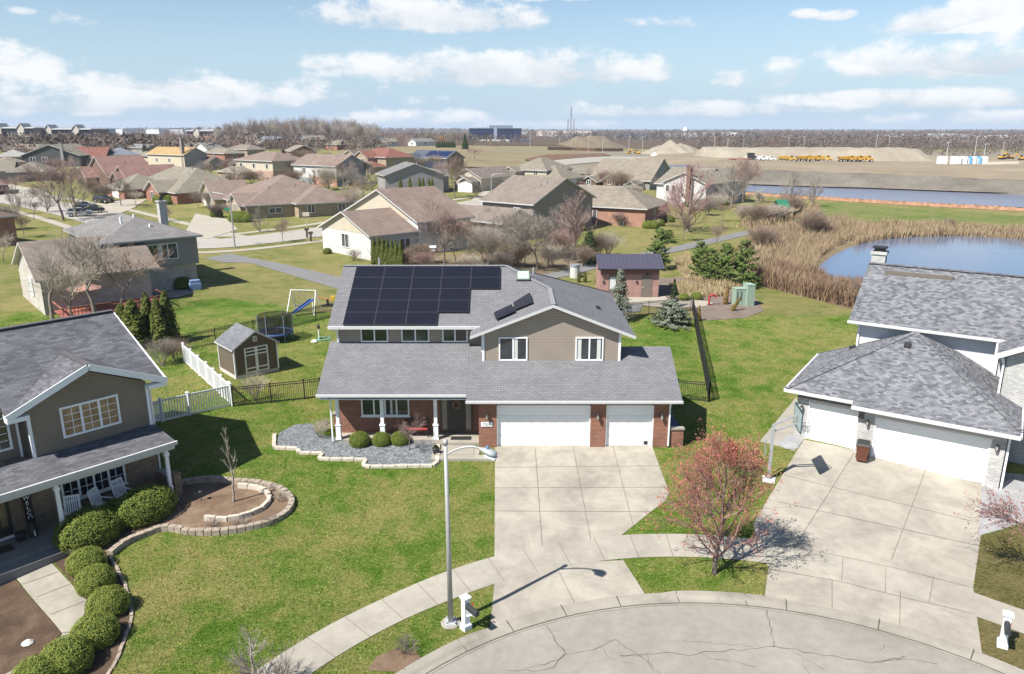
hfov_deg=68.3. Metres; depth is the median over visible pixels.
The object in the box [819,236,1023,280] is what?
pond water
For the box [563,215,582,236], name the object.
bare tree
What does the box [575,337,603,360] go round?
window
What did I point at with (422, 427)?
bench
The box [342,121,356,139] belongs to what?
bare tree
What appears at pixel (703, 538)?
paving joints
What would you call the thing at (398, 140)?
bare tree
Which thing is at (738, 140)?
woods
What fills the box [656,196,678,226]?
bare tree
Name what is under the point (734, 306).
young conifer
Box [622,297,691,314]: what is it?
fence
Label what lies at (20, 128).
apartment building
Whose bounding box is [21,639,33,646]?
garden stone
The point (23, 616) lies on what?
mulch bed
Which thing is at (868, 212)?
meadow
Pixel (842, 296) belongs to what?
reeds
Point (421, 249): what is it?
bare tree
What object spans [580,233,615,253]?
bare tree
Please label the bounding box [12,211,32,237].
bare tree
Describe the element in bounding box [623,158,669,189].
house
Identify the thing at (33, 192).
bare tree
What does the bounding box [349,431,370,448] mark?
round bush
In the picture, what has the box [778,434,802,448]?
white rock bed
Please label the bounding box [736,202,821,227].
dry grass
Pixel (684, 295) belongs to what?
bush
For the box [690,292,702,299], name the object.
bush
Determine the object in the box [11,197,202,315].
house
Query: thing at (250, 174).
bare tree
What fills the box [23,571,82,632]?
walkway joints
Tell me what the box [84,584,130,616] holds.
round bush
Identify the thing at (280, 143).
woods
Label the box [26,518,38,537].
planter
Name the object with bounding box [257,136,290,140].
house
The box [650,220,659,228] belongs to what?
round bush
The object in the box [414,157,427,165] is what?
bare tree
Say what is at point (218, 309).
front lawn
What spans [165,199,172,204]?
round bush
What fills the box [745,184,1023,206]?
canal water
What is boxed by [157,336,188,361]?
bare shrub
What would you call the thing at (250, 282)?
ground
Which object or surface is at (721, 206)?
bare tree
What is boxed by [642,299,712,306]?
round pad
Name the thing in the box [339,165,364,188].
bare tree
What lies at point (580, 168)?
construction ground
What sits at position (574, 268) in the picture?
water tank
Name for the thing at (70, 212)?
parked car
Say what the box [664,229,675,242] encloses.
pine shrub
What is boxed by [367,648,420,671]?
mulch patch
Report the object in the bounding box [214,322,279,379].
shed
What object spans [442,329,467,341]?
window
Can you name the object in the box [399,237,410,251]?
window
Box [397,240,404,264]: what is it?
arborvitae
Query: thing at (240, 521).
plant
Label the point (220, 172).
house
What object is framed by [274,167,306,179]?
bare tree
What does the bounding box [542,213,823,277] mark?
asphalt path
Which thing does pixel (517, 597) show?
driveway apron
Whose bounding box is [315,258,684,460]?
house
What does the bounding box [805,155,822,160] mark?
dump truck
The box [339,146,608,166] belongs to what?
dry field
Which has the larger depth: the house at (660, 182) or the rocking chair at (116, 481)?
the house at (660, 182)
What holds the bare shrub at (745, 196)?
on the ground at (250, 282)
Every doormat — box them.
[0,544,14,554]
[451,436,471,439]
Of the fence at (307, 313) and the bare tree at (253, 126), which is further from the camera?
the bare tree at (253, 126)
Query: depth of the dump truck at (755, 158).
299.20 m
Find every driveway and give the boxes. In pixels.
[5,184,61,200]
[93,199,145,216]
[187,214,236,238]
[469,190,490,201]
[495,445,668,555]
[753,440,981,652]
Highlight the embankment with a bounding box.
[647,152,1023,194]
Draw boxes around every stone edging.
[204,482,271,521]
[272,433,439,467]
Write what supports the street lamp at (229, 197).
on the ground at (250, 282)
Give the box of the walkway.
[6,563,85,673]
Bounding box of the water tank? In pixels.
[570,263,579,277]
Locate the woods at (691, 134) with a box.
[523,129,1023,140]
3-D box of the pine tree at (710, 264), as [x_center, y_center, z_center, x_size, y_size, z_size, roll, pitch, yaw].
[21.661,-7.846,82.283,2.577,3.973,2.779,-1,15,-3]
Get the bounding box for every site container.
[936,156,947,163]
[949,156,961,163]
[958,156,967,163]
[965,156,971,163]
[969,156,976,163]
[974,156,981,163]
[978,156,987,163]
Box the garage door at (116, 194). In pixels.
[112,189,118,197]
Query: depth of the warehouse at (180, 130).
1447.73 m
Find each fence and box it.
[157,382,231,421]
[177,302,333,348]
[181,342,230,401]
[230,377,319,406]
[548,147,622,150]
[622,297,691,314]
[678,379,710,401]
[692,295,710,401]
[745,190,1023,210]
[767,205,802,221]
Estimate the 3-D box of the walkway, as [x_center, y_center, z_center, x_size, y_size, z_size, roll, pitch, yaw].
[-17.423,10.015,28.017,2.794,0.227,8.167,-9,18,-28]
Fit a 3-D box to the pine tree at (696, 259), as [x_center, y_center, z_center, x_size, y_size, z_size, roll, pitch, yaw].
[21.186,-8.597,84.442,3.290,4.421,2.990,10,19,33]
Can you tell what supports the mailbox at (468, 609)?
on the front lawn at (218, 309)
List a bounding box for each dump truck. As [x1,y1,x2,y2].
[743,156,759,159]
[757,156,767,160]
[760,156,775,160]
[778,155,795,160]
[795,155,813,160]
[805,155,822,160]
[815,155,832,160]
[837,155,856,161]
[846,155,865,161]
[856,155,873,161]
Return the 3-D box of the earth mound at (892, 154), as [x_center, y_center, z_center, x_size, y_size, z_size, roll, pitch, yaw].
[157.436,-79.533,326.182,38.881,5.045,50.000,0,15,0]
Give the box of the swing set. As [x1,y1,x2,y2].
[287,289,322,313]
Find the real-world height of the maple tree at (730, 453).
6.228 m
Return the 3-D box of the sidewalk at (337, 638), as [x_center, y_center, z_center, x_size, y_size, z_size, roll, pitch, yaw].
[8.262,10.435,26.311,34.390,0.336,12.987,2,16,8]
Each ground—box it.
[0,129,1023,315]
[567,150,1023,192]
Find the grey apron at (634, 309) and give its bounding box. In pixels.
[621,304,642,312]
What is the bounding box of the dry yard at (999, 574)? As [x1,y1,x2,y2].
[974,524,1023,668]
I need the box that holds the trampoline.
[256,310,293,342]
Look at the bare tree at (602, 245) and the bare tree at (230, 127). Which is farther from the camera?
the bare tree at (230, 127)
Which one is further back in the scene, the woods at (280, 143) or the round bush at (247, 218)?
the woods at (280, 143)
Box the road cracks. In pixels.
[508,613,934,671]
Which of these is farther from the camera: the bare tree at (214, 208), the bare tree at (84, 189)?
the bare tree at (84, 189)
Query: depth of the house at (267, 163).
213.66 m
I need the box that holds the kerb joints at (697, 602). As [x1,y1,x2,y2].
[403,592,1003,673]
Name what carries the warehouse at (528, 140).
on the ground at (250, 282)
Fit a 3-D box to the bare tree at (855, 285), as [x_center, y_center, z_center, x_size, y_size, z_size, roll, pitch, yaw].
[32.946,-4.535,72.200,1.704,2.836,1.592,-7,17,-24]
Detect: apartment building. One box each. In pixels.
[0,123,44,137]
[43,124,108,135]
[185,127,236,137]
[237,131,267,139]
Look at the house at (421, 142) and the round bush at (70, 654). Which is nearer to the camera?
the round bush at (70, 654)
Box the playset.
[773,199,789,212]
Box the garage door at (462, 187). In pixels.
[458,183,471,191]
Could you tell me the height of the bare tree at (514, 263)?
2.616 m
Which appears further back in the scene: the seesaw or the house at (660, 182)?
the house at (660, 182)
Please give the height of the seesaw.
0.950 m
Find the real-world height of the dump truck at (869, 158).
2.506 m
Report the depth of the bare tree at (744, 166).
164.73 m
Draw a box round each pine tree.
[646,227,672,269]
[687,241,708,277]
[699,247,722,280]
[707,242,738,283]
[728,239,763,285]
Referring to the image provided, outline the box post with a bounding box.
[302,212,309,226]
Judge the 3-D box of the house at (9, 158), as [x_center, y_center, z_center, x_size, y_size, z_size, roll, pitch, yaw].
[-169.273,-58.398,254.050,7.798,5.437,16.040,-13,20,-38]
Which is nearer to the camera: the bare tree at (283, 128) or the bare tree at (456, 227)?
the bare tree at (456, 227)
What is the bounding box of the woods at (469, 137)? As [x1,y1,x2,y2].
[210,131,529,145]
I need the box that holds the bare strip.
[553,156,646,164]
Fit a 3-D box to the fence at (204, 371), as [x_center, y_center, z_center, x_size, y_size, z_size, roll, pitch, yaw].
[-20.404,2.268,50.128,0.260,1.580,10.972,-11,19,-35]
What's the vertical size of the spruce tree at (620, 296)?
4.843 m
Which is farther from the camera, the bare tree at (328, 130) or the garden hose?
the bare tree at (328, 130)
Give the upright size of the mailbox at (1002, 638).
1.530 m
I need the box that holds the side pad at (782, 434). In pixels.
[760,398,803,450]
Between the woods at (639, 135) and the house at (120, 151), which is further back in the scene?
the woods at (639, 135)
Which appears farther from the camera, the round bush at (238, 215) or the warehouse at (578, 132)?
the warehouse at (578, 132)
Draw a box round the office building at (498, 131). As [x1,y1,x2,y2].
[469,125,521,139]
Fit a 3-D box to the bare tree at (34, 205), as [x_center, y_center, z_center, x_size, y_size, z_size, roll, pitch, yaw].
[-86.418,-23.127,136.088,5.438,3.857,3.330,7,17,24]
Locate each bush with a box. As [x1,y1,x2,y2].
[11,653,61,673]
[38,633,94,673]
[52,505,123,553]
[64,545,107,577]
[68,610,120,651]
[73,562,116,597]
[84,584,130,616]
[98,498,125,529]
[112,483,178,529]
[151,194,171,202]
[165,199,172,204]
[173,276,191,289]
[209,210,222,216]
[227,210,248,222]
[242,213,253,222]
[323,248,331,253]
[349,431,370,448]
[371,431,390,446]
[390,431,410,445]
[642,220,651,228]
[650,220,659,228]
[656,219,664,225]
[664,215,674,221]
[678,293,689,300]
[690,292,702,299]
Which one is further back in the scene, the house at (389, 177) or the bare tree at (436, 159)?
the bare tree at (436, 159)
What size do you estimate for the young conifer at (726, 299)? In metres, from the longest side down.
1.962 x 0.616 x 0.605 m
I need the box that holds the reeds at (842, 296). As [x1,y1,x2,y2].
[752,258,863,307]
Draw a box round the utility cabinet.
[731,282,755,305]
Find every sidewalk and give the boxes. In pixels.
[2,209,322,252]
[56,196,475,236]
[256,534,1023,673]
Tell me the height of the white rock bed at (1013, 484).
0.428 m
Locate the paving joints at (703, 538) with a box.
[268,448,978,672]
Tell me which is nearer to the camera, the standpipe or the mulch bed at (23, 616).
the mulch bed at (23, 616)
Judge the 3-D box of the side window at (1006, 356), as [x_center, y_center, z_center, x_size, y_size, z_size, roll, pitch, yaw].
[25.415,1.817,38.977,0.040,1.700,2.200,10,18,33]
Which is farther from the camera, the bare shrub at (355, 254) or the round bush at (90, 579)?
the bare shrub at (355, 254)
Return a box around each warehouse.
[116,129,137,133]
[146,129,169,133]
[170,129,191,133]
[476,140,509,141]
[510,139,529,142]
[536,131,557,135]
[563,131,590,135]
[619,132,646,137]
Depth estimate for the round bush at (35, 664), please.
23.95 m
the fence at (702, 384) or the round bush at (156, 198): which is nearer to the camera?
the fence at (702, 384)
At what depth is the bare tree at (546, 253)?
90.47 m
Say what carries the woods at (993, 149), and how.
on the ground at (250, 282)
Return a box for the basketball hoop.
[762,402,811,482]
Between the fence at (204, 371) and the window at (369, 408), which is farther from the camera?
the fence at (204, 371)
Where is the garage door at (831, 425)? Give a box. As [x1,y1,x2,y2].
[807,402,858,448]
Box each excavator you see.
[998,152,1009,158]
[1011,153,1023,159]
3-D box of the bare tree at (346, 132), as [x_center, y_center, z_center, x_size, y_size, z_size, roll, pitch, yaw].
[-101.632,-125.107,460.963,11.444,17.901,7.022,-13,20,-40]
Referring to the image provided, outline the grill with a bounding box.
[189,279,201,290]
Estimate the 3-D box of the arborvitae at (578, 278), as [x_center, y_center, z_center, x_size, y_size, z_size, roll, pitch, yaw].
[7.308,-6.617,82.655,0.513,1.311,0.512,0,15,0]
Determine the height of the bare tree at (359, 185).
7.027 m
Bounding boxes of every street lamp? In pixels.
[205,191,235,247]
[441,439,497,629]
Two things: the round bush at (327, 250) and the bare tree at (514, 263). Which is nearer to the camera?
the bare tree at (514, 263)
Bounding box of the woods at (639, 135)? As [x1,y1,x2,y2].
[558,132,820,141]
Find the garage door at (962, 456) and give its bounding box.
[872,418,989,482]
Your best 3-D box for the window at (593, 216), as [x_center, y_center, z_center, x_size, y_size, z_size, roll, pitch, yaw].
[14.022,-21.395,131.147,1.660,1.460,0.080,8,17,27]
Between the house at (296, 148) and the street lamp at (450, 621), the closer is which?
the street lamp at (450, 621)
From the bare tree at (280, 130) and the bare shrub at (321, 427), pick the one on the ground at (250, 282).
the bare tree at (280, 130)
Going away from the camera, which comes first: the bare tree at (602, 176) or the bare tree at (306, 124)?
the bare tree at (602, 176)
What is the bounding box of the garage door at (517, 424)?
[498,405,589,444]
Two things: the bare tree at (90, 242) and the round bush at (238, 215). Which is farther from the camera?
the round bush at (238, 215)
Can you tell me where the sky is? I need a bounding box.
[0,0,1023,128]
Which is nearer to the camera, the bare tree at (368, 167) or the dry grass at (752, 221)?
the dry grass at (752, 221)
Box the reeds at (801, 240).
[734,211,863,298]
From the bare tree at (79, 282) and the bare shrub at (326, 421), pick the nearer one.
the bare shrub at (326, 421)
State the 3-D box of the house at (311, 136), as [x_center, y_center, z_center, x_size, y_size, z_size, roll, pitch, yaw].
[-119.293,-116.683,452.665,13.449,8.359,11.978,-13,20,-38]
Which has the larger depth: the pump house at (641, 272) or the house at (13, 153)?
the house at (13, 153)
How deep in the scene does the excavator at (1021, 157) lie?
311.02 m
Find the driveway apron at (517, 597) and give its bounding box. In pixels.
[490,560,644,626]
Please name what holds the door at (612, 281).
in the pump house at (641, 272)
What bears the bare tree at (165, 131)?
on the ground at (250, 282)
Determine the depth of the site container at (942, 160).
279.07 m
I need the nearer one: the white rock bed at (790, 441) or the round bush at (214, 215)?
the white rock bed at (790, 441)
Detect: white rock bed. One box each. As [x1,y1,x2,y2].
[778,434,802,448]
[978,472,1023,535]
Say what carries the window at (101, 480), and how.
in the house at (76, 411)
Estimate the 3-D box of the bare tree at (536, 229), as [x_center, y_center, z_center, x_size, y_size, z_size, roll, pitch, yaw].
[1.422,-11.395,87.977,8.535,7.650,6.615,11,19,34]
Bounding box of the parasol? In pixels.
[67,283,101,308]
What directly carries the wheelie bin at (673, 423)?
on the front lawn at (218, 309)
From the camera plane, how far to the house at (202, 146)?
324.17 m
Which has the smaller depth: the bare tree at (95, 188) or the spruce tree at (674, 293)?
the spruce tree at (674, 293)
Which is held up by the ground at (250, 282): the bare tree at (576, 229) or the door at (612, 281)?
the bare tree at (576, 229)
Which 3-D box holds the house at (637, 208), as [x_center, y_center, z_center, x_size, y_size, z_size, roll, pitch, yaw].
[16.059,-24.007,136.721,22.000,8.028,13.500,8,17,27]
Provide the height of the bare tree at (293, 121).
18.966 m
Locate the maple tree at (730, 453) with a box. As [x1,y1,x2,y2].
[640,418,797,574]
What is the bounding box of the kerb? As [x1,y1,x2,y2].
[395,591,1023,673]
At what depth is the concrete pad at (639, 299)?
74.24 m
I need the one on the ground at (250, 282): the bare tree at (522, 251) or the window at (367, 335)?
the bare tree at (522, 251)
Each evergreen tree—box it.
[461,133,468,148]
[575,230,600,263]
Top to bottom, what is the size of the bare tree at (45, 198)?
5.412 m
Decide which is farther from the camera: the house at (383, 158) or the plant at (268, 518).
the house at (383, 158)
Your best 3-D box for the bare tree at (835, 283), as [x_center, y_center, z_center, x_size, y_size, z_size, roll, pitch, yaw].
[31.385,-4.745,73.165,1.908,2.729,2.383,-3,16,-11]
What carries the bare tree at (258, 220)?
on the ground at (250, 282)
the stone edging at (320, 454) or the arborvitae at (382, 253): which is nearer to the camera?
the stone edging at (320, 454)
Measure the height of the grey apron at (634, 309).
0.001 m
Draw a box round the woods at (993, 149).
[744,143,1023,155]
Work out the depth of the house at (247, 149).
317.73 m
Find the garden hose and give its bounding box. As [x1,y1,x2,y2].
[316,336,330,340]
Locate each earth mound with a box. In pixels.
[557,135,637,149]
[642,140,698,154]
[695,146,849,159]
[848,147,935,160]
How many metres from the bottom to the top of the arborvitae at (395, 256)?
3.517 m
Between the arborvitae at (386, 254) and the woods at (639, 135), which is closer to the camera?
the arborvitae at (386, 254)
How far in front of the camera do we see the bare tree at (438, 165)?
194.63 m
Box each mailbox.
[459,593,478,632]
[996,610,1013,649]
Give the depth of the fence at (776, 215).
136.56 m
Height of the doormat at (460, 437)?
0.018 m
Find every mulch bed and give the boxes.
[0,579,61,673]
[55,555,128,673]
[102,482,287,555]
[642,277,763,320]
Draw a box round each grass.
[669,279,725,296]
[673,250,742,289]
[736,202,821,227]
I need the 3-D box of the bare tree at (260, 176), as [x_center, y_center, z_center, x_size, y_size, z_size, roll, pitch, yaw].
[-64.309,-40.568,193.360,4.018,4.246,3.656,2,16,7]
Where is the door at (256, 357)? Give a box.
[244,344,269,373]
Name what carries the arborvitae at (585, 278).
on the ground at (250, 282)
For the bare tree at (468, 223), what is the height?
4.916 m
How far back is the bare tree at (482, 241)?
91.69 m
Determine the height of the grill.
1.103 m
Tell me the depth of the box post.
126.16 m
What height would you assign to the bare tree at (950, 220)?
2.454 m
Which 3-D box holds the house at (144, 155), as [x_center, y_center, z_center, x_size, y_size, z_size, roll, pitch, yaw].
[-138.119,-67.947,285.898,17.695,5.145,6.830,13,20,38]
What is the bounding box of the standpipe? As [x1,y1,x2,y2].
[707,294,716,304]
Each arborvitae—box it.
[115,303,124,320]
[122,298,150,347]
[139,292,152,343]
[148,297,170,345]
[159,290,181,342]
[370,236,375,263]
[374,237,379,264]
[379,237,384,264]
[383,238,389,264]
[388,239,393,264]
[392,239,397,264]
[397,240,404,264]
[577,271,580,281]
[583,271,586,281]
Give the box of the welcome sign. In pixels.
[21,494,36,527]
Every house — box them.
[0,149,24,159]
[0,156,25,165]
[0,160,56,181]
[0,179,9,193]
[0,211,18,246]
[0,309,182,584]
[8,143,42,151]
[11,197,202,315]
[20,143,88,166]
[75,147,110,164]
[75,155,147,185]
[104,166,228,203]
[108,147,140,155]
[109,164,174,181]
[127,144,158,151]
[135,151,148,161]
[146,138,208,166]
[194,142,222,151]
[199,175,359,217]
[201,156,221,169]
[205,148,245,159]
[216,165,253,179]
[230,144,266,155]
[233,149,300,179]
[245,140,268,148]
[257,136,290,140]
[285,145,315,156]
[291,153,367,186]
[299,135,326,146]
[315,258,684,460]
[317,186,475,259]
[324,140,354,149]
[343,149,370,154]
[354,146,415,173]
[363,135,383,140]
[375,162,448,192]
[379,138,397,145]
[407,138,435,145]
[408,150,465,167]
[452,166,518,192]
[459,175,596,242]
[506,157,586,184]
[579,185,670,226]
[582,158,632,185]
[593,254,664,296]
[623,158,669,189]
[654,165,747,207]
[669,164,695,168]
[783,245,1023,489]
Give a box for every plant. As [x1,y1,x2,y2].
[204,517,218,527]
[230,515,250,524]
[258,511,276,525]
[269,489,293,500]
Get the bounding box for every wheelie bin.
[668,420,679,425]
[855,438,870,461]
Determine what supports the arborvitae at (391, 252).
on the ground at (250, 282)
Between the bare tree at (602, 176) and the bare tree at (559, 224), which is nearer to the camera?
the bare tree at (559, 224)
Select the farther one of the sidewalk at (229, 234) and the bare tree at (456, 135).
the bare tree at (456, 135)
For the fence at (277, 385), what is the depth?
46.30 m
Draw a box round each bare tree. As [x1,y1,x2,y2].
[0,177,26,197]
[0,204,23,220]
[0,231,14,261]
[3,186,21,211]
[10,143,37,152]
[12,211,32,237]
[14,156,100,219]
[16,199,42,219]
[18,184,39,206]
[24,245,102,315]
[26,223,99,318]
[32,179,61,197]
[35,185,56,211]
[38,157,65,172]
[54,226,123,311]
[55,167,99,216]
[71,242,177,303]
[75,183,91,199]
[83,177,101,196]
[89,184,116,194]
[92,171,136,205]
[103,142,114,152]
[128,189,144,207]
[156,127,173,140]
[166,132,188,137]
[189,191,203,207]
[191,160,217,173]
[191,190,215,206]
[205,159,216,172]
[207,204,230,217]
[212,126,221,136]
[216,136,239,147]
[218,157,236,168]
[218,624,270,673]
[222,171,246,179]
[223,155,235,165]
[224,159,245,179]
[225,124,236,136]
[231,120,240,129]
[234,125,242,136]
[240,169,262,182]
[244,114,259,138]
[244,122,251,137]
[248,121,263,140]
[250,116,265,140]
[251,206,270,231]
[255,117,269,137]
[255,171,266,181]
[266,117,276,139]
[268,121,279,141]
[273,216,294,242]
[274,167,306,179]
[275,117,291,140]
[275,118,287,144]
[278,120,293,136]
[286,155,297,168]
[287,118,298,139]
[288,148,309,156]
[292,118,300,137]
[298,114,311,134]
[298,115,310,132]
[306,117,321,134]
[306,168,324,184]
[314,163,341,188]
[319,115,333,137]
[321,118,330,142]
[321,159,362,181]
[329,118,346,136]
[332,180,363,200]
[333,121,343,136]
[334,119,342,136]
[338,121,351,136]
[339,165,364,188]
[340,118,352,141]
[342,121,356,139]
[349,179,369,189]
[350,171,372,196]
[353,122,362,137]
[363,159,374,180]
[363,166,377,189]
[365,125,374,137]
[372,123,382,134]
[388,134,411,146]
[390,250,414,263]
[403,247,422,264]
[406,241,442,262]
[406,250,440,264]
[408,195,473,264]
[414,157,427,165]
[423,130,435,137]
[426,154,445,168]
[428,212,451,236]
[431,158,446,168]
[434,152,471,197]
[436,217,459,262]
[446,130,462,144]
[450,222,516,264]
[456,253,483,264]
[459,217,482,246]
[465,147,482,158]
[473,184,482,197]
[478,205,506,215]
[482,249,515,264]
[485,211,527,244]
[489,208,557,268]
[494,239,535,267]
[497,208,541,239]
[501,251,523,265]
[532,213,558,259]
[536,243,562,267]
[538,203,567,231]
[546,227,578,255]
[552,244,579,273]
[555,190,598,259]
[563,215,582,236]
[574,244,596,265]
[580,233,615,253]
[583,166,593,175]
[597,169,610,183]
[597,228,627,253]
[600,168,633,185]
[611,212,628,225]
[628,184,644,192]
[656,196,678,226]
[661,162,716,231]
[665,184,682,205]
[673,211,697,240]
[685,197,702,210]
[700,196,718,214]
[702,192,732,208]
[709,220,727,248]
[712,204,732,221]
[713,162,750,207]
[732,203,756,219]
[735,157,764,202]
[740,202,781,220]
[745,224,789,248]
[749,189,766,207]
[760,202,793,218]
[770,172,812,199]
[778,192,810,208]
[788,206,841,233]
[804,173,823,203]
[814,223,839,232]
[826,278,844,290]
[847,279,861,291]
[944,217,956,225]
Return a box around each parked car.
[65,207,92,216]
[73,201,97,206]
[80,204,104,212]
[92,195,114,202]
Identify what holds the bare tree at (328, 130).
on the ground at (250, 282)
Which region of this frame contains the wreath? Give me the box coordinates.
[452,400,460,408]
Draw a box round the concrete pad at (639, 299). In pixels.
[615,296,666,303]
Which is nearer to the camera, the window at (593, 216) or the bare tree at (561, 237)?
the bare tree at (561, 237)
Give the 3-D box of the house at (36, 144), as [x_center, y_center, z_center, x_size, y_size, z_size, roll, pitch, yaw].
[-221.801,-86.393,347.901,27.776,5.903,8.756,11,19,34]
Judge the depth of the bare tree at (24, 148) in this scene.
314.63 m
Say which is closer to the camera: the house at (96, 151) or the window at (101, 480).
the window at (101, 480)
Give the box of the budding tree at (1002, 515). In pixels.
[954,487,1023,543]
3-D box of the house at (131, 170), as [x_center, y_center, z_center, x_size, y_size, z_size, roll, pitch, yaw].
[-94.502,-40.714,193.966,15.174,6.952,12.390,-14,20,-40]
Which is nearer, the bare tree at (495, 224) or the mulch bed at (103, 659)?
the mulch bed at (103, 659)
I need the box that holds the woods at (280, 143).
[184,136,389,150]
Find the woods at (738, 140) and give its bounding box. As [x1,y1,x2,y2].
[697,133,1023,150]
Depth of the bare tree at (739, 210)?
133.87 m
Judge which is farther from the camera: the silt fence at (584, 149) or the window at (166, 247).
the silt fence at (584, 149)
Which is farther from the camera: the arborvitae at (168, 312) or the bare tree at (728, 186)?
the bare tree at (728, 186)
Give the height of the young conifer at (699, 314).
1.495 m
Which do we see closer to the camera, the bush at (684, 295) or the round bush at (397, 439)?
the round bush at (397, 439)
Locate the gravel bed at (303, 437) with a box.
[276,423,436,465]
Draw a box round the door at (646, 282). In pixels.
[641,275,652,296]
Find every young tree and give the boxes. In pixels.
[220,430,236,501]
[394,412,425,449]
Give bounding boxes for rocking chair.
[63,494,81,518]
[87,486,112,508]
[110,476,130,498]
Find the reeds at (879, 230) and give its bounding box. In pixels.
[842,216,1023,243]
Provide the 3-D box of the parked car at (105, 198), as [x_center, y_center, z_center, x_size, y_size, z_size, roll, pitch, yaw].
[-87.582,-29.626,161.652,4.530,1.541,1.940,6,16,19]
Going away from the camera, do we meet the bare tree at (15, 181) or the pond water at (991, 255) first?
the pond water at (991, 255)
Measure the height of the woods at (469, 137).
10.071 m
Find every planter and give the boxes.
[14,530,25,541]
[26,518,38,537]
[432,445,439,453]
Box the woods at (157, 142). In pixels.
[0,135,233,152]
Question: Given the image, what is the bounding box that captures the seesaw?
[318,296,334,306]
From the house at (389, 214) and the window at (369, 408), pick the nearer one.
the window at (369, 408)
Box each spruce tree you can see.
[612,268,635,322]
[646,298,693,328]
[670,278,677,301]
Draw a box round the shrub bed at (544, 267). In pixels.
[405,241,585,273]
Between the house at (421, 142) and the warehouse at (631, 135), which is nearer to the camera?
the house at (421, 142)
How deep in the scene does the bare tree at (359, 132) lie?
480.18 m
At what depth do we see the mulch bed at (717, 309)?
71.02 m
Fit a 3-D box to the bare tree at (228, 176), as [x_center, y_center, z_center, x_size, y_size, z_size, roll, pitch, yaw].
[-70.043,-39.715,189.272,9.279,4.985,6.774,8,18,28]
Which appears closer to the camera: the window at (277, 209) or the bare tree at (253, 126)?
the window at (277, 209)
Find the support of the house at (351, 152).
on the ground at (250, 282)
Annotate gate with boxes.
[152,400,160,421]
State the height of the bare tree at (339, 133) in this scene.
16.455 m
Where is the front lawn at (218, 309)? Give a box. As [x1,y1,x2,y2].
[0,297,1023,673]
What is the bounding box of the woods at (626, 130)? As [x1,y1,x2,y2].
[100,126,1023,134]
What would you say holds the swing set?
on the front lawn at (218, 309)
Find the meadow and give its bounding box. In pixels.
[792,202,1023,227]
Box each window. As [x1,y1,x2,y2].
[0,417,12,451]
[28,276,34,296]
[58,394,121,438]
[60,465,128,505]
[148,242,178,259]
[269,207,281,213]
[307,204,314,212]
[338,203,345,210]
[341,233,348,247]
[360,329,387,341]
[361,400,409,416]
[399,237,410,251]
[401,329,428,341]
[426,222,432,232]
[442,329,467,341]
[499,337,526,360]
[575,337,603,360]
[592,210,596,217]
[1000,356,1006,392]
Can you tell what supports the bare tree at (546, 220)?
on the ground at (250, 282)
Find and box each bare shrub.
[140,332,177,366]
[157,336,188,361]
[237,372,269,400]
[248,636,302,673]
[311,419,329,437]
[319,417,330,431]
[346,247,360,260]
[394,631,419,654]
[737,193,751,201]
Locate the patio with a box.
[153,289,193,297]
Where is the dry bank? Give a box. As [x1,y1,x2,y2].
[736,230,1023,308]
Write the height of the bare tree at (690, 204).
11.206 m
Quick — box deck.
[52,288,161,316]
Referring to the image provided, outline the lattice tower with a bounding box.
[567,107,574,137]
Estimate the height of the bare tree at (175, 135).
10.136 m
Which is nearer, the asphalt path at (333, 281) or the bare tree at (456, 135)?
the asphalt path at (333, 281)
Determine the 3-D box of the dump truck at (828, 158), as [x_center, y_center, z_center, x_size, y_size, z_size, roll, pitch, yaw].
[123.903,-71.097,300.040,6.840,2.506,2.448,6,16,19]
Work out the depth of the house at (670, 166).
212.18 m
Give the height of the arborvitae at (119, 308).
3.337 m
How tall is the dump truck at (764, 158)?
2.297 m
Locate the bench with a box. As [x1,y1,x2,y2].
[405,418,428,436]
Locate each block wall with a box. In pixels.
[106,556,132,673]
[107,475,294,556]
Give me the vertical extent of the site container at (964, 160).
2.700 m
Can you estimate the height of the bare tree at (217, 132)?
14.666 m
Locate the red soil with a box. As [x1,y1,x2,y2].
[525,153,609,160]
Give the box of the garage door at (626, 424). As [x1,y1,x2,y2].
[606,405,652,444]
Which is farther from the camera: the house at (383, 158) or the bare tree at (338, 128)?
the bare tree at (338, 128)
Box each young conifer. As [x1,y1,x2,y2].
[697,305,700,320]
[723,285,729,303]
[731,296,740,310]
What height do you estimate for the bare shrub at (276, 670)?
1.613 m
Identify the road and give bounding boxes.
[431,605,997,673]
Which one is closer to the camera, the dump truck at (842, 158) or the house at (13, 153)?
the house at (13, 153)
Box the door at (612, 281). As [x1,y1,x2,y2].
[608,275,616,296]
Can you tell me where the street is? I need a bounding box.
[0,194,482,248]
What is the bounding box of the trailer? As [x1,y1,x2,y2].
[728,153,754,159]
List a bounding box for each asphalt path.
[206,253,340,288]
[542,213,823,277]
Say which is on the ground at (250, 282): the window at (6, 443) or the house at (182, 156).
the house at (182, 156)
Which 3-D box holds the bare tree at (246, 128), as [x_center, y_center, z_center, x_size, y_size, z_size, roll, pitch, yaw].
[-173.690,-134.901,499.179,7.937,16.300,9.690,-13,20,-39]
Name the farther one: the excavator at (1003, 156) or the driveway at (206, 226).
the excavator at (1003, 156)
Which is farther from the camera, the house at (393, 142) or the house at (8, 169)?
the house at (393, 142)
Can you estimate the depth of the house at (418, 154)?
252.18 m

